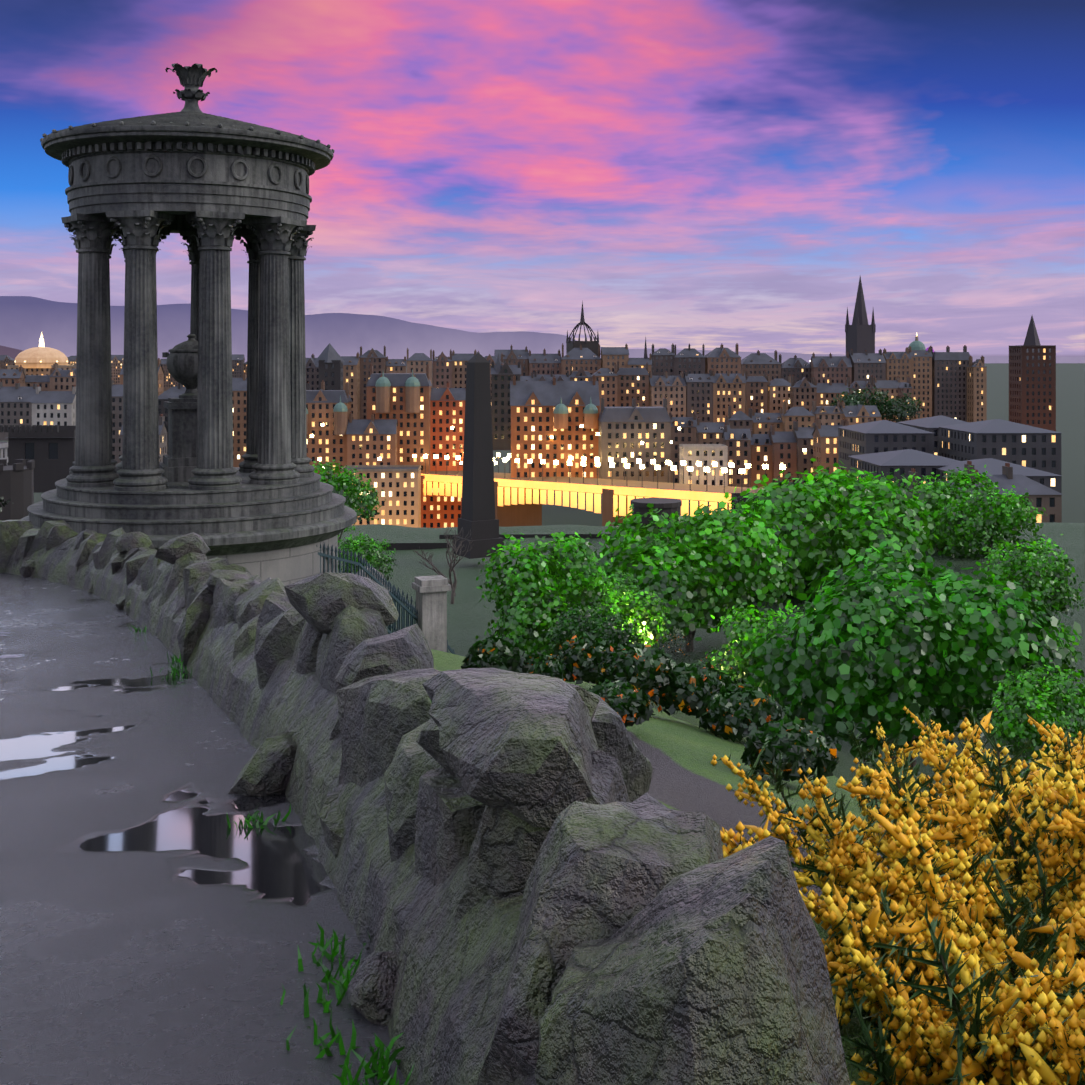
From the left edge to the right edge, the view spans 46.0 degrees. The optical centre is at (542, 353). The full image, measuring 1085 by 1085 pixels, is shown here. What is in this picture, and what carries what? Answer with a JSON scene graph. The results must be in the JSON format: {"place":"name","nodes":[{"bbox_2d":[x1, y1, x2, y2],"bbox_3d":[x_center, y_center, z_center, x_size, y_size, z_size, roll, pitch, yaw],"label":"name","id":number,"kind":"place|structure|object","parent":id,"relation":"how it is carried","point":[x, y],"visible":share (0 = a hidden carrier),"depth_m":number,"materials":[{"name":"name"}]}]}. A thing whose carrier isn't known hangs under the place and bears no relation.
{"place":"outdoors","nodes":[
{"label":"outdoors","id":0,"kind":"place"},
{"bbox_2d":[0,497,13,512],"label":"tree","id":1,"kind":"object","parent":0,"point":[3,503],"visible":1,"depth_m":89.06,"materials":[{"name":"green plant"}]},
{"bbox_2d":[0,345,22,359],"bbox_3d":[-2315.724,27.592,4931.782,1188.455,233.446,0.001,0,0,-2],"label":"distant hill","id":2,"kind":"structure","parent":0,"point":[13,353],"depth_m":4939.58,"materials":[{"name":"purple"}]},
{"bbox_2d":[0,573,404,1084],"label":"asphalt path","id":3,"kind":"structure","parent":0,"point":[159,918],"depth_m":5.24,"materials":[{"name":"grey asphalt"}]},
{"bbox_2d":[0,296,1084,362],"bbox_3d":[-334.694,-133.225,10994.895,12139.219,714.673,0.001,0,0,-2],"label":"distant hills","id":4,"kind":"structure","parent":0,"point":[25,321],"depth_m":10949.13,"materials":[{"name":"purple"}]},
{"bbox_2d":[0,363,1084,525],"bbox_3d":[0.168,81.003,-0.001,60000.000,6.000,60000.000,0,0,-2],"label":"ground","id":5,"kind":"structure","parent":0,"point":[1070,402],"depth_m":1180.17,"materials":[{"name":"grey"}]},
{"bbox_2d":[0,276,1063,558],"bbox_3d":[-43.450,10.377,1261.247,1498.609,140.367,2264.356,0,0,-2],"label":"city buildings","id":6,"kind":"structure","parent":5,"relation":"on","point":[662,430],"depth_m":497.39,"materials":[{"name":"stone"}]},
{"bbox_2d":[767,474,817,489],"bbox_3d":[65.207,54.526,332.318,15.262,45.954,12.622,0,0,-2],"label":"tree","id":7,"kind":"object","parent":5,"relation":"on","point":[781,484],"visible":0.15,"depth_m":332.93,"materials":[{"name":"green plant"}]},
{"bbox_2d":[827,385,897,421],"bbox_3d":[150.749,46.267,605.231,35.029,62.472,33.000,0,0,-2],"label":"city tree","id":8,"kind":"object","parent":5,"relation":"on","point":[850,400],"visible":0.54,"depth_m":602.16,"materials":[{"name":"green plant"}]},
{"bbox_2d":[868,391,922,422],"bbox_3d":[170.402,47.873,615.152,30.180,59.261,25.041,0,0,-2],"label":"city tree","id":9,"kind":"object","parent":5,"relation":"on","point":[910,410],"visible":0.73,"depth_m":612.55,"materials":[{"name":"green plant"}]},
{"bbox_2d":[0,0,1084,356],"label":"sky","id":10,"kind":"structure","parent":0,"point":[710,173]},
{"bbox_2d":[338,522,1084,1084],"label":"hill terrain","id":11,"kind":"structure","parent":0,"point":[678,750],"depth_m":101.90,"materials":[{"name":"green plant"}]},
{"bbox_2d":[20,63,356,585],"bbox_3d":[-6.809,0.842,24.798,6.340,12.760,6.340,0,0,-2],"label":"dugald stewart monument","id":12,"kind":"object","parent":11,"relation":"on","point":[208,187],"visible":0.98,"depth_m":23.04,"materials":[{"name":"stone"}]},
{"bbox_2d":[130,626,431,1084],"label":"grass tufts","id":13,"kind":"object","parent":11,"relation":"on","point":[345,978],"visible":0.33,"depth_m":3.91,"materials":[{"name":"green plant"}]},
{"bbox_2d":[312,459,385,545],"bbox_3d":[-7.859,13.556,47.912,3.765,19.147,3.216,0,0,-28],"label":"tree","id":14,"kind":"object","parent":11,"relation":"on","point":[340,483],"visible":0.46,"depth_m":47.80,"materials":[{"name":"green plant"}]},
{"bbox_2d":[338,524,396,579],"bbox_3d":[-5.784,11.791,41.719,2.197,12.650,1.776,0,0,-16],"label":"bush","id":15,"kind":"object","parent":11,"relation":"on","point":[357,547],"visible":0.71,"depth_m":41.50,"materials":[{"name":"green plant"}]},
{"bbox_2d":[317,542,454,653],"bbox_3d":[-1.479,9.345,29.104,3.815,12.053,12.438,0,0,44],"label":"fence","id":16,"kind":"object","parent":11,"relation":"on","point":[428,614],"visible":0.25,"depth_m":27.66,"materials":[{"name":"teal paint"}]},
{"bbox_2d":[0,520,850,1084],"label":"boulder wall","id":17,"kind":"structure","parent":11,"relation":"on","point":[528,894],"depth_m":3.51,"materials":[{"name":"grey stone"}]},
{"bbox_2d":[413,526,473,603],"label":"bare tree","id":18,"kind":"object","parent":11,"relation":"on","point":[453,585],"visible":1,"depth_m":149.55,"materials":[{"name":"brown plant"}]},
{"bbox_2d":[474,531,615,654],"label":"tree","id":19,"kind":"object","parent":11,"relation":"on","point":[543,587],"visible":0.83,"depth_m":83.53,"materials":[{"name":"green plant"}]},
{"bbox_2d":[544,600,640,683],"bbox_3d":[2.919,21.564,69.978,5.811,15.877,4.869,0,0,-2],"label":"bush","id":20,"kind":"object","parent":11,"relation":"on","point":[621,636],"visible":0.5,"depth_m":69.70,"materials":[{"name":"green plant"}]},
{"bbox_2d":[588,691,652,802],"bbox_3d":[0.141,2.521,7.780,0.906,0.816,0.898,0,0,21],"label":"boulder","id":21,"kind":"object","parent":11,"relation":"on","point":[613,737],"visible":0.19,"depth_m":7.65,"materials":[{"name":"grey stone"}]},
{"bbox_2d":[578,567,670,647],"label":"bush","id":22,"kind":"object","parent":11,"relation":"on","point":[632,606],"visible":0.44,"depth_m":99.03,"materials":[{"name":"green plant"}]},
{"bbox_2d":[461,619,840,782],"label":"shrubs","id":23,"kind":"object","parent":11,"relation":"on","point":[632,679],"visible":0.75,"depth_m":16.29,"materials":[{"name":"green plant"}]},
{"bbox_2d":[588,501,803,651],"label":"tree","id":24,"kind":"object","parent":11,"relation":"on","point":[697,571],"visible":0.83,"depth_m":122.03,"materials":[{"name":"green plant"}]},
{"bbox_2d":[705,600,813,692],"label":"bush","id":25,"kind":"object","parent":11,"relation":"on","point":[745,641],"visible":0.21,"depth_m":94.56,"materials":[{"name":"green plant"}]},
{"bbox_2d":[754,564,812,599],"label":"tree","id":26,"kind":"object","parent":11,"relation":"on","point":[792,596],"visible":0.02,"depth_m":148.40,"materials":[{"name":"green plant"}]},
{"bbox_2d":[724,458,938,604],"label":"tree","id":27,"kind":"object","parent":11,"relation":"on","point":[835,516],"visible":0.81,"depth_m":146.10,"materials":[{"name":"green plant"}]},
{"bbox_2d":[710,706,1084,1084],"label":"gorse bushes","id":28,"kind":"object","parent":11,"relation":"on","point":[955,940],"visible":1,"depth_m":4.21,"materials":[{"name":"yellow plant"}]},
{"bbox_2d":[743,535,1081,769],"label":"tree","id":29,"kind":"object","parent":11,"relation":"on","point":[886,642],"visible":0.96,"depth_m":68.54,"materials":[{"name":"green plant"}]},
{"bbox_2d":[891,465,1005,560],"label":"tree","id":30,"kind":"object","parent":11,"relation":"on","point":[935,493],"visible":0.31,"depth_m":183.08,"materials":[{"name":"green plant"}]},
{"bbox_2d":[932,485,1045,569],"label":"tree","id":31,"kind":"object","parent":11,"relation":"on","point":[990,520],"visible":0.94,"depth_m":169.38,"materials":[{"name":"green plant"}]},
{"bbox_2d":[980,757,1038,796],"bbox_3d":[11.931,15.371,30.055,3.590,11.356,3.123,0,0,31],"label":"bush","id":32,"kind":"object","parent":11,"relation":"on","point":[1025,772],"depth_m":30.43,"materials":[{"name":"green plant"}]},
{"bbox_2d":[979,533,1084,618],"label":"tree","id":33,"kind":"object","parent":11,"relation":"on","point":[1030,570],"visible":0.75,"depth_m":104.03,"materials":[{"name":"green plant"}]},
{"bbox_2d":[983,660,1084,784],"bbox_3d":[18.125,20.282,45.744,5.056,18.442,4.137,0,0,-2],"label":"bush","id":34,"kind":"object","parent":11,"relation":"on","point":[1059,704],"visible":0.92,"depth_m":45.24,"materials":[{"name":"green plant"}]},
{"bbox_2d":[984,623,1083,736],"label":"valley tree","id":35,"kind":"object","parent":11,"relation":"on","point":[1075,656],"visible":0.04,"depth_m":93.06,"materials":[{"name":"green plant"}]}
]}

